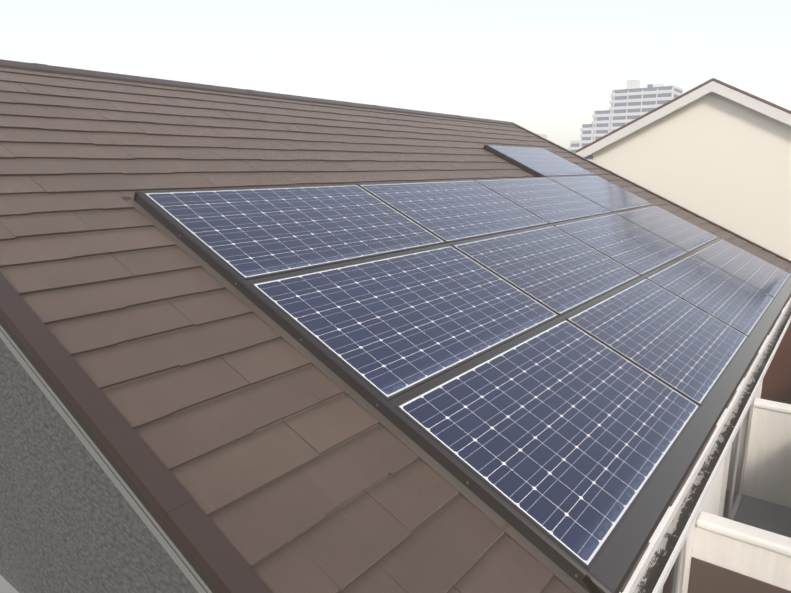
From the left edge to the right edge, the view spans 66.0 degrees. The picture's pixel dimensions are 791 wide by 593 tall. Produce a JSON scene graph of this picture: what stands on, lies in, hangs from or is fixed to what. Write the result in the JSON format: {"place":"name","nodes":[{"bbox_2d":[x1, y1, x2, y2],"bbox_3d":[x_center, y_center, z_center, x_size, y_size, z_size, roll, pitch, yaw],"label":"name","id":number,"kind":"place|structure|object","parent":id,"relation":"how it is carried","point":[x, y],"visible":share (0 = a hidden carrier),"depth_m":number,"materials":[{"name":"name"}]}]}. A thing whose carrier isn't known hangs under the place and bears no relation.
{"place":"outdoors","nodes":[
{"label":"outdoors","id":0,"kind":"place"},
{"bbox_2d":[0,338,197,592],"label":"house","id":1,"kind":"structure","parent":0,"point":[71,521],"depth_m":1.98,"materials":[{"name":"grey paint"}]},
{"bbox_2d":[0,325,211,592],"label":"bargeboards","id":2,"kind":"object","parent":1,"relation":"on","point":[198,587],"depth_m":1.71,"materials":[{"name":"grey"}]},
{"bbox_2d":[0,329,207,592],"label":"barge groove","id":3,"kind":"object","parent":2,"relation":"in","point":[108,467],"depth_m":1.70,"materials":[{"name":"black"}]},
{"bbox_2d":[110,128,790,589],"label":"roof deck","id":4,"kind":"structure","parent":1,"relation":"on","point":[624,180],"depth_m":8.38,"materials":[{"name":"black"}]},
{"bbox_2d":[0,317,220,592],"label":"roof edge trim","id":5,"kind":"structure","parent":4,"relation":"attached to","point":[203,576],"depth_m":1.67,"materials":[{"name":"black metal"}]},
{"bbox_2d":[0,67,790,592],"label":"slates","id":6,"kind":"object","parent":4,"relation":"on","point":[288,465],"visible":0.4,"depth_m":2.22,"materials":[{"name":"brown tile"}]},
{"bbox_2d":[122,196,588,592],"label":"mounting rail","id":7,"kind":"object","parent":6,"relation":"on","point":[566,579],"visible":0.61,"depth_m":2.17,"materials":[{"name":"black metal"}]},
{"bbox_2d":[134,144,790,592],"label":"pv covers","id":8,"kind":"object","parent":6,"relation":"on","point":[614,564],"visible":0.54,"depth_m":2.39,"materials":[{"name":"black metal"}]},
{"bbox_2d":[142,145,790,569],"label":"solar panel frames","id":9,"kind":"structure","parent":6,"relation":"on","point":[606,541],"depth_m":3.18,"materials":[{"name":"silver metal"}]},
{"bbox_2d":[145,146,789,564],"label":"solar panels","id":10,"kind":"object","parent":9,"relation":"in","point":[565,432],"visible":1,"depth_m":3.12,"materials":[{"name":"blue glass"}]},
{"bbox_2d":[0,59,790,592],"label":"roof edge trim","id":11,"kind":"structure","parent":4,"relation":"on","point":[206,543],"depth_m":1.73,"materials":[{"name":"metal"}]},
{"bbox_2d":[0,0,790,150],"label":"sky","id":12,"kind":"structure","parent":0,"point":[546,67],"materials":[{"name":"white"}]},
{"bbox_3d":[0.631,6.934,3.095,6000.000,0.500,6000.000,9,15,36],"label":"ground","id":13,"kind":"structure","parent":0,"visible":0},
{"bbox_2d":[535,80,682,161],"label":"apartments","id":14,"kind":"structure","parent":13,"relation":"on","point":[633,100],"depth_m":283.99,"materials":[{"name":"white concrete"}]},
{"bbox_2d":[593,92,790,403],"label":"neighbouring building","id":15,"kind":"structure","parent":13,"relation":"on","point":[722,161],"depth_m":10.74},
{"bbox_2d":[576,78,790,157],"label":"neighbour roof","id":16,"kind":"structure","parent":15,"relation":"on","point":[758,104],"depth_m":10.68,"materials":[{"name":"white paint"}]},
{"bbox_2d":[682,380,762,592],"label":"front wall","id":17,"kind":"structure","parent":13,"relation":"on","point":[711,502],"depth_m":5.35,"materials":[{"name":"white paint"}]},
{"bbox_2d":[620,298,790,592],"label":"gutter","id":18,"kind":"object","parent":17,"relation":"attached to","point":[654,569],"visible":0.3,"depth_m":2.55,"materials":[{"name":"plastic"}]},
{"bbox_2d":[652,313,790,592],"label":"gutter lip","id":19,"kind":"object","parent":18,"relation":"attached to","point":[673,557],"visible":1,"depth_m":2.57,"materials":[{"name":"white plastic"}]},
{"bbox_2d":[665,315,790,538],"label":"gutter brackets","id":20,"kind":"object","parent":18,"relation":"attached to","point":[671,535],"visible":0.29,"depth_m":2.73,"materials":[{"name":"metal"}]},
{"bbox_2d":[688,407,790,592],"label":"balcony","id":21,"kind":"structure","parent":17,"relation":"attached to","point":[721,563],"depth_m":6.89,"materials":[{"name":"white paint"}]},
{"bbox_2d":[696,398,790,556],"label":"balcony caps","id":22,"kind":"object","parent":21,"relation":"on","point":[754,536],"visible":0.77,"depth_m":4.76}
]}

